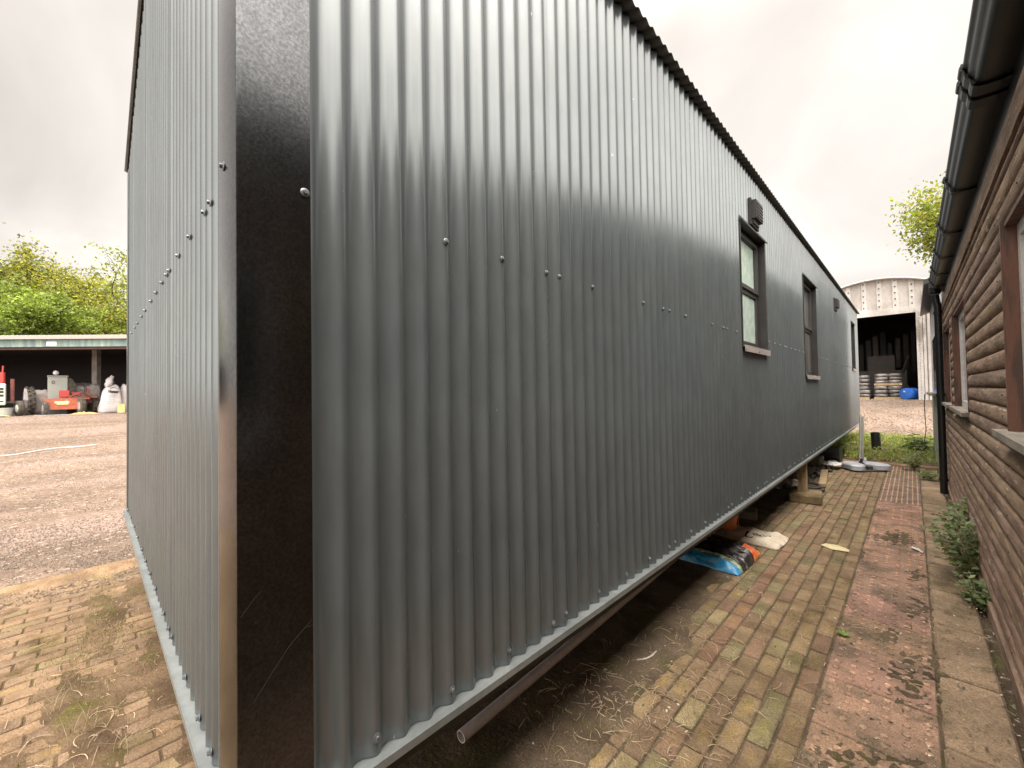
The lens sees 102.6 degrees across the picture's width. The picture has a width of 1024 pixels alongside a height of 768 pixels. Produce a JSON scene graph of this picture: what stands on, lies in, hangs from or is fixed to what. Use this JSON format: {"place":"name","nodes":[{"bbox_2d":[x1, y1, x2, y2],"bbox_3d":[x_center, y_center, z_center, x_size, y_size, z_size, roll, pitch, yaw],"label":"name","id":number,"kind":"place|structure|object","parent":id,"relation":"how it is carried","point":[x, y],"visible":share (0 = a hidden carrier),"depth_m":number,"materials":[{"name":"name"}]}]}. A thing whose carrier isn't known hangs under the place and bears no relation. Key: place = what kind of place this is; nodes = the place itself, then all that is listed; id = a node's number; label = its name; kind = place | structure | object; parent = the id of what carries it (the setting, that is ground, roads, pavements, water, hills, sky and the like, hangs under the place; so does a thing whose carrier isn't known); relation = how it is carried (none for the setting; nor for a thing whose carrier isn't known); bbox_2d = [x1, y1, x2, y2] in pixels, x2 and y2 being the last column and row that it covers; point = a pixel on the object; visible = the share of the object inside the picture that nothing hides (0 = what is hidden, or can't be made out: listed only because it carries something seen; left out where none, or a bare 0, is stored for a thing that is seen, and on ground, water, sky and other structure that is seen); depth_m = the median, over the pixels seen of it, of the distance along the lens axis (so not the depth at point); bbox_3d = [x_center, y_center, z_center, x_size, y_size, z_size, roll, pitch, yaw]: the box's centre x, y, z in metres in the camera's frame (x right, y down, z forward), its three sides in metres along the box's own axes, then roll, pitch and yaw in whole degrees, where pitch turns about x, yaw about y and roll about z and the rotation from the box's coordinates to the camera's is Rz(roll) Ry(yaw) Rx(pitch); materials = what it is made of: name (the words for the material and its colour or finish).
{"place":"outdoors","nodes":[
{"label":"outdoors","id":0,"kind":"place"},
{"bbox_2d":[0,461,884,767],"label":"brick paving","id":1,"kind":"structure","parent":0,"point":[752,755],"depth_m":2.25,"materials":[{"name":"brown brick"}]},
{"bbox_2d":[1,500,1015,767],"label":"dry roots","id":2,"kind":"object","parent":1,"relation":"on","point":[599,696],"visible":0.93,"depth_m":1.92,"materials":[{"name":"plant"}]},
{"bbox_2d":[1,471,1023,767],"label":"grit","id":3,"kind":"object","parent":1,"relation":"on","point":[789,641],"visible":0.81,"depth_m":2.21,"materials":[{"name":"stone"}]},
{"bbox_2d":[789,488,822,505],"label":"concrete block","id":4,"kind":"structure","parent":1,"relation":"on","point":[812,497],"depth_m":5.18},
{"bbox_2d":[797,463,807,491],"bbox_3d":[3.797,1.176,5.370,0.100,0.441,0.100,-2,-2,44],"label":"timber post","id":5,"kind":"object","parent":4,"relation":"on","point":[802,477],"visible":0.58,"depth_m":5.33,"materials":[{"name":"brown wood"}]},
{"bbox_2d":[123,0,859,767],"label":"cabin","id":6,"kind":"object","parent":5,"relation":"on","point":[479,352],"visible":1,"depth_m":1.30,"materials":[{"name":"metal"}]},
{"bbox_2d":[739,215,770,355],"bbox_3d":[2.111,-0.820,3.651,0.141,1.115,0.814,-2,-2,44],"label":"window","id":7,"kind":"structure","parent":6,"relation":"in","point":[752,246],"depth_m":3.84,"materials":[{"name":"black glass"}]},
{"bbox_2d":[783,476,797,485],"bbox_3d":[3.290,1.106,5.167,0.070,0.159,0.902,-1,-1,4],"label":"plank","id":8,"kind":"object","parent":6,"relation":"attached to","point":[790,480],"visible":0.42,"depth_m":4.75,"materials":[{"name":"brown wood"}]},
{"bbox_2d":[802,273,820,379],"bbox_3d":[4.077,-0.749,5.665,0.141,1.375,1.004,-2,-2,44],"label":"window","id":9,"kind":"structure","parent":6,"relation":"in","point":[809,289],"depth_m":5.97,"materials":[{"name":"black glass"}]},
{"bbox_2d":[851,321,856,371],"bbox_3d":[8.068,-0.885,9.764,0.141,1.170,0.784,-2,-2,44],"label":"window","id":10,"kind":"structure","parent":6,"relation":"in","point":[852,324],"depth_m":10.00,"materials":[{"name":"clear glass"}]},
{"bbox_2d":[818,469,827,486],"bbox_3d":[4.871,1.462,6.417,0.090,0.050,1.300,-2,-2,39],"label":"plank","id":11,"kind":"object","parent":1,"relation":"on","point":[823,478],"visible":0.82,"depth_m":6.30,"materials":[{"name":"brown wood"}]},
{"bbox_2d":[821,543,848,551],"bbox_3d":[2.913,1.473,3.696,0.143,0.004,0.209,-1,-1,-6],"label":"card scrap","id":12,"kind":"object","parent":1,"relation":"on","point":[834,547],"visible":1,"depth_m":3.69,"materials":[{"name":"beige cardboard"}]},
{"bbox_2d":[841,416,890,471],"bbox_3d":[6.143,1.037,7.200,0.654,0.932,0.460,-1,-1,0],"label":"sign stand","id":13,"kind":"object","parent":1,"relation":"on","point":[861,465],"visible":0.98,"depth_m":7.15,"materials":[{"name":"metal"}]},
{"bbox_2d":[0,400,932,609],"bbox_3d":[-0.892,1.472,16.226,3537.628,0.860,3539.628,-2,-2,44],"label":"yard ground","id":14,"kind":"structure","parent":0,"point":[61,465],"depth_m":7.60,"materials":[{"name":"beige gravel"}]},
{"bbox_2d":[0,408,13,416],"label":"white tub","id":15,"kind":"object","parent":14,"relation":"on","point":[8,412],"visible":0.97,"depth_m":18.59,"materials":[{"name":"white plastic"}]},
{"bbox_2d":[0,444,97,455],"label":"rope","id":16,"kind":"object","parent":14,"relation":"on","point":[47,449],"visible":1,"depth_m":10.36,"materials":[{"name":"white fabric"}]},
{"bbox_2d":[0,256,104,320],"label":"tree","id":17,"kind":"object","parent":14,"relation":"on","point":[38,272],"visible":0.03,"depth_m":35.78,"materials":[{"name":"green plant"}]},
{"bbox_2d":[0,269,115,334],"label":"tree","id":18,"kind":"object","parent":14,"relation":"on","point":[24,312],"visible":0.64,"depth_m":29.35,"materials":[{"name":"green plant"}]},
{"bbox_2d":[47,371,75,413],"bbox_3d":[-23.191,0.431,21.142,0.882,2.230,1.029,-2,-2,44],"label":"steel cabinet","id":19,"kind":"object","parent":14,"relation":"on","point":[57,383],"visible":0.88,"depth_m":20.80,"materials":[{"name":"grey metal"}]},
{"bbox_2d":[0,335,126,411],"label":"open barn","id":20,"kind":"structure","parent":14,"relation":"on","point":[29,361],"depth_m":25.87,"materials":[{"name":"metal"}]},
{"bbox_2d":[0,222,126,323],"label":"tree","id":21,"kind":"object","parent":14,"relation":"on","point":[25,261],"visible":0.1,"depth_m":36.02,"materials":[{"name":"green plant"}]},
{"bbox_2d":[18,260,126,334],"bbox_3d":[-39.810,-4.386,38.710,9.841,13.337,13.648,0,-1,-21],"label":"tree","id":22,"kind":"object","parent":14,"relation":"on","point":[64,278],"visible":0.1,"depth_m":35.91,"materials":[{"name":"green plant"}]},
{"bbox_2d":[70,411,100,414],"bbox_3d":[-20.943,1.405,20.157,0.931,0.126,1.047,-2,-2,44],"label":"crumpled sack","id":23,"kind":"object","parent":14,"relation":"on","point":[83,412],"visible":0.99,"depth_m":19.99,"materials":[{"name":"yellow plastic"}]},
{"bbox_2d":[61,241,126,334],"bbox_3d":[-33.728,-4.591,37.889,11.692,13.470,10.771,-2,-2,44],"label":"tree","id":24,"kind":"object","parent":14,"relation":"on","point":[121,327],"visible":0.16,"depth_m":34.84,"materials":[{"name":"green plant"}]},
{"bbox_2d":[71,300,126,334],"bbox_3d":[-37.124,-3.681,40.642,12.579,11.913,12.187,-1,-1,20],"label":"tree","id":25,"kind":"object","parent":14,"relation":"on","point":[88,306],"visible":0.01,"depth_m":36.03,"materials":[{"name":"green plant"}]},
{"bbox_2d":[885,171,945,272],"bbox_3d":[18.218,-3.988,14.818,7.179,9.763,9.225,-1,-1,14],"label":"tree","id":26,"kind":"object","parent":14,"relation":"on","point":[926,214],"visible":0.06,"depth_m":16.36,"materials":[{"name":"green plant"}]},
{"bbox_2d":[928,0,1023,724],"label":"log building","id":27,"kind":"structure","parent":14,"relation":"on","point":[976,279],"depth_m":2.16,"materials":[{"name":"brown wood"}]},
{"bbox_2d":[942,324,953,407],"bbox_3d":[5.382,-0.218,5.033,0.147,0.970,1.380,-2,-2,44],"label":"window","id":28,"kind":"structure","parent":27,"relation":"in","point":[946,335],"depth_m":5.44,"materials":[{"name":"brown wood"}]},
{"bbox_2d":[949,292,972,416],"bbox_3d":[4.157,-0.234,3.777,0.147,0.990,1.590,-2,-2,44],"label":"window","id":29,"kind":"structure","parent":27,"relation":"in","point":[961,387],"depth_m":4.20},
{"bbox_2d":[992,188,1023,454],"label":"window","id":30,"kind":"structure","parent":27,"relation":"in","point":[1011,232],"depth_m":1.88,"materials":[{"name":"brown wood"}]},
{"bbox_2d":[0,0,972,305],"label":"sky","id":31,"kind":"structure","parent":0,"point":[841,108],"materials":[{"name":"white"}]},
{"bbox_2d":[0,465,1023,767],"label":"soil","id":32,"kind":"structure","parent":0,"point":[630,623],"depth_m":2.03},
{"bbox_2d":[0,564,698,767],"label":"moss grass","id":33,"kind":"structure","parent":32,"relation":"on","point":[119,635],"depth_m":2.18,"materials":[{"name":"green plant"}]},
{"bbox_2d":[457,560,676,742],"bbox_3d":[1.437,1.403,3.453,0.047,0.123,4.861,-2,-2,43],"label":"waste pipe","id":34,"kind":"object","parent":32,"relation":"on","point":[478,721],"visible":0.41,"depth_m":1.99,"materials":[{"name":"grey plastic"}]},
{"bbox_2d":[679,535,760,574],"bbox_3d":[1.695,1.429,3.647,0.783,0.139,0.624,-2,-2,44],"label":"compost bag","id":35,"kind":"object","parent":32,"relation":"on","point":[730,556],"visible":0.62,"depth_m":3.40,"materials":[{"name":"blue plastic"}]},
{"bbox_2d":[737,507,757,520],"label":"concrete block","id":36,"kind":"structure","parent":32,"relation":"on","point":[750,513],"depth_m":4.53,"materials":[{"name":"concrete"}]},
{"bbox_2d":[713,525,788,549],"bbox_3d":[2.248,1.464,4.085,0.803,0.083,0.440,-2,-2,44],"label":"paper sack","id":37,"kind":"object","parent":32,"relation":"on","point":[763,539],"visible":0.62,"depth_m":3.91,"materials":[{"name":"white paper"}]},
{"bbox_2d":[721,515,738,529],"bbox_3d":[2.133,1.300,4.087,0.236,0.245,0.236,-2,-2,44],"label":"bucket","id":38,"kind":"object","parent":37,"relation":"on","point":[731,524],"visible":0.14,"depth_m":4.00,"materials":[{"name":"orange plastic"}]},
{"bbox_2d":[793,466,815,478],"bbox_3d":[4.747,1.464,6.677,0.200,0.030,1.600,-2,-2,41],"label":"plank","id":39,"kind":"object","parent":32,"relation":"on","point":[809,471],"visible":0.22,"depth_m":6.80,"materials":[{"name":"brown wood"}]},
{"bbox_2d":[776,458,836,488],"bbox_3d":[4.980,1.491,7.073,0.836,0.111,3.429,-2,-2,44],"label":"rubble","id":40,"kind":"object","parent":32,"relation":"on","point":[812,476],"visible":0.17,"depth_m":6.74,"materials":[{"name":"concrete"}]},
{"bbox_2d":[820,445,842,462],"bbox_3d":[6.205,1.361,8.119,0.480,0.280,0.500,-2,-2,44],"label":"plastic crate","id":41,"kind":"object","parent":40,"relation":"on","point":[834,453],"visible":0.52,"depth_m":7.88,"materials":[{"name":"black plastic"}]},
{"bbox_2d":[821,461,841,465],"bbox_3d":[5.741,1.426,7.385,0.318,0.036,0.403,-2,-2,44],"label":"plastic sheet","id":42,"kind":"object","parent":40,"relation":"on","point":[831,463],"visible":0.95,"depth_m":7.34,"materials":[{"name":"white plastic"}]},
{"bbox_2d":[807,455,823,466],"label":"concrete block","id":43,"kind":"structure","parent":32,"relation":"on","point":[818,460],"depth_m":7.29,"materials":[{"name":"concrete"}]},
{"bbox_2d":[808,481,824,491],"bbox_3d":[4.224,1.450,5.796,0.322,0.090,0.330,-2,-2,44],"label":"hose coil","id":44,"kind":"object","parent":32,"relation":"on","point":[817,487],"visible":0.48,"depth_m":5.72,"materials":[{"name":"rubber"}]},
{"bbox_2d":[920,278,948,484],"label":"outbuilding","id":45,"kind":"structure","parent":32,"relation":"on","point":[927,306],"depth_m":7.44,"materials":[{"name":"grey metal"}]},
{"bbox_2d":[920,394,926,456],"bbox_3d":[7.949,0.823,7.948,0.345,1.282,0.045,-1,-1,-17],"label":"hanging cable","id":46,"kind":"object","parent":45,"relation":"hanging from","point":[925,423],"visible":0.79,"depth_m":7.95,"materials":[{"name":"rubber"}]},
{"bbox_2d":[927,334,936,395],"bbox_3d":[7.450,-0.338,7.298,0.100,1.059,2.150,-2,-2,44],"label":"window","id":47,"kind":"structure","parent":45,"relation":"in","point":[933,337],"depth_m":7.32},
{"bbox_2d":[917,502,980,581],"bbox_3d":[3.416,1.193,3.105,0.506,0.578,0.496,-2,-2,44],"label":"weed","id":48,"kind":"object","parent":32,"relation":"on","point":[968,559],"visible":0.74,"depth_m":3.09,"materials":[{"name":"plant"}]},
{"bbox_2d":[928,495,969,547],"bbox_3d":[3.953,1.228,3.614,0.410,0.512,0.442,-2,-2,44],"label":"weed","id":49,"kind":"object","parent":32,"relation":"on","point":[960,516],"visible":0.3,"depth_m":3.61,"materials":[{"name":"plant"}]},
{"bbox_2d":[950,570,991,611],"bbox_3d":[3.083,1.369,2.697,0.278,0.240,0.331,-2,-2,44],"label":"weed","id":50,"kind":"object","parent":32,"relation":"on","point":[970,594],"visible":0.76,"depth_m":2.73,"materials":[{"name":"plant"}]},
{"bbox_2d":[797,501,941,767],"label":"concrete path","id":51,"kind":"structure","parent":0,"point":[843,719],"depth_m":2.12,"materials":[{"name":"concrete"}]},
{"bbox_2d":[836,629,849,636],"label":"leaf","id":52,"kind":"object","parent":51,"relation":"on","point":[843,632],"visible":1,"depth_m":2.41,"materials":[{"name":"green plant"}]},
{"bbox_2d":[834,429,937,465],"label":"grass","id":53,"kind":"structure","parent":0,"point":[890,438],"depth_m":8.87,"materials":[{"name":"green plant"}]},
{"bbox_2d":[833,440,848,452],"bbox_3d":[6.783,1.336,8.580,0.444,0.334,0.508,0,-1,-26],"label":"weed","id":54,"kind":"object","parent":53,"relation":"on","point":[844,447],"visible":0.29,"depth_m":8.49,"materials":[{"name":"plant"}]},
{"bbox_2d":[833,435,855,445],"bbox_3d":[7.093,1.255,9.181,0.890,0.513,0.957,-2,-2,44],"label":"weed","id":55,"kind":"object","parent":53,"relation":"on","point":[844,441],"visible":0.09,"depth_m":9.09,"materials":[{"name":"plant"}]},
{"bbox_2d":[870,432,881,449],"bbox_3d":[7.979,1.286,8.996,0.178,0.455,0.164,-2,-2,44],"label":"pipe stub","id":56,"kind":"object","parent":53,"relation":"on","point":[875,439],"visible":0.84,"depth_m":8.94,"materials":[{"name":"black plastic"}]},
{"bbox_2d":[900,433,933,451],"bbox_3d":[8.430,1.228,8.477,0.634,0.451,0.677,-2,-2,44],"label":"weed","id":57,"kind":"object","parent":53,"relation":"on","point":[911,445],"visible":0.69,"depth_m":8.48,"materials":[{"name":"plant"}]},
{"bbox_2d":[860,397,925,399],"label":"hangar floor","id":58,"kind":"structure","parent":0,"point":[889,399],"depth_m":21.76,"materials":[{"name":"concrete"}]},
{"bbox_2d":[859,375,870,398],"bbox_3d":[19.393,0.181,22.966,1.031,1.337,0.991,-2,-2,44],"label":"sack stack","id":59,"kind":"object","parent":58,"relation":"on","point":[864,386],"visible":0.5,"depth_m":22.50,"materials":[{"name":"white plastic"}]},
{"bbox_2d":[859,355,909,397],"bbox_3d":[22.482,-0.441,24.902,2.458,2.500,1.956,-2,-2,44],"label":"machine","id":60,"kind":"object","parent":58,"relation":"on","point":[881,364],"visible":0.4,"depth_m":24.61,"materials":[{"name":"black metal"}]},
{"bbox_2d":[841,276,932,399],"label":"hangar","id":61,"kind":"structure","parent":58,"relation":"on","point":[891,320],"depth_m":22.11,"materials":[{"name":"white metal"}]},
{"bbox_2d":[874,385,902,398],"bbox_3d":[20.311,0.450,22.118,1.220,0.734,0.962,-2,-2,44],"label":"sack stack","id":62,"kind":"object","parent":58,"relation":"on","point":[880,392],"visible":0.91,"depth_m":21.88,"materials":[{"name":"white plastic"}]},
{"bbox_2d":[874,373,902,385],"bbox_3d":[20.306,-0.244,22.143,1.148,0.642,0.902,-2,-2,44],"label":"sack stack","id":63,"kind":"object","parent":62,"relation":"on","point":[891,378],"visible":1,"depth_m":21.89,"materials":[{"name":"white plastic"}]},
{"bbox_2d":[899,388,918,399],"bbox_3d":[20.421,0.502,21.061,0.695,0.600,0.600,-1,-1,-6],"label":"blue drum","id":64,"kind":"object","parent":58,"relation":"on","point":[908,393],"visible":0.95,"depth_m":20.89,"materials":[{"name":"blue plastic"}]},
{"bbox_2d":[878,466,921,506],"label":"ribbed paving","id":65,"kind":"structure","parent":0,"point":[908,485],"depth_m":5.88,"materials":[{"name":"brown concrete"}]},
{"bbox_2d":[887,441,938,469],"bbox_3d":[6.932,1.198,7.115,0.649,0.584,0.781,-2,-2,44],"label":"weed","id":66,"kind":"object","parent":65,"relation":"on","point":[915,465],"visible":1,"depth_m":7.04,"materials":[{"name":"plant"}]},
{"bbox_2d":[842,459,1023,767],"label":"concrete path edge","id":67,"kind":"object","parent":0,"point":[981,699],"visible":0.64,"depth_m":2.06,"materials":[{"name":"beige concrete"}]},
{"bbox_2d":[911,468,938,479],"bbox_3d":[6.391,1.391,6.320,0.366,0.182,0.395,-2,-2,44],"label":"weed","id":68,"kind":"object","parent":67,"relation":"on","point":[924,475],"visible":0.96,"depth_m":6.30,"materials":[{"name":"plant"}]},
{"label":"barn floor","id":69,"kind":"structure","parent":0,"visible":0},
{"bbox_2d":[0,366,35,415],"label":"tractor","id":70,"kind":"object","parent":69,"relation":"on","point":[26,405],"visible":0.98,"depth_m":19.26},
{"bbox_2d":[34,389,46,414],"bbox_3d":[-23.840,0.910,20.783,1.020,1.268,0.695,-2,-2,44],"label":"bulk bag","id":71,"kind":"object","parent":69,"relation":"on","point":[40,395],"visible":0.42,"depth_m":20.42,"materials":[{"name":"white fabric"}]},
{"bbox_2d":[40,385,98,414],"bbox_3d":[-22.346,0.834,20.817,2.501,1.530,2.011,-2,-2,44],"label":"orange mower","id":72,"kind":"object","parent":69,"relation":"on","point":[78,401],"visible":0.95,"depth_m":20.34,"materials":[{"name":"orange metal"}]},
{"bbox_2d":[73,383,89,412],"bbox_3d":[-23.149,0.743,22.098,1.072,1.636,0.891,-2,-2,44],"label":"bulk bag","id":73,"kind":"object","parent":69,"relation":"on","point":[79,387],"visible":0.27,"depth_m":21.77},
{"bbox_2d":[84,384,100,411],"bbox_3d":[-22.767,0.768,22.261,1.047,1.580,0.718,-2,-2,44],"label":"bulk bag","id":74,"kind":"object","parent":69,"relation":"on","point":[95,389],"visible":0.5,"depth_m":21.99,"materials":[{"name":"grey fabric"}]},
{"bbox_2d":[97,375,122,412],"bbox_3d":[-21.298,0.520,21.753,1.197,2.006,1.057,-2,-2,44],"label":"bulk bag","id":75,"kind":"object","parent":69,"relation":"on","point":[110,400],"visible":0.96,"depth_m":21.45,"materials":[{"name":"white fabric"}]},
{"bbox_2d":[117,404,124,412],"bbox_3d":[-20.465,1.276,21.499,0.407,0.485,0.296,-2,-2,44],"label":"yellow box","id":76,"kind":"object","parent":69,"relation":"on","point":[120,408],"visible":0.98,"depth_m":21.38,"materials":[{"name":"yellow plastic"}]},
{"bbox_2d":[120,384,125,411],"bbox_3d":[-20.968,0.753,22.514,1.140,1.561,0.891,-2,-2,44],"label":"bulk bag","id":77,"kind":"object","parent":69,"relation":"on","point":[123,388],"visible":0.19,"depth_m":21.98,"materials":[{"name":"white fabric"}]}
]}

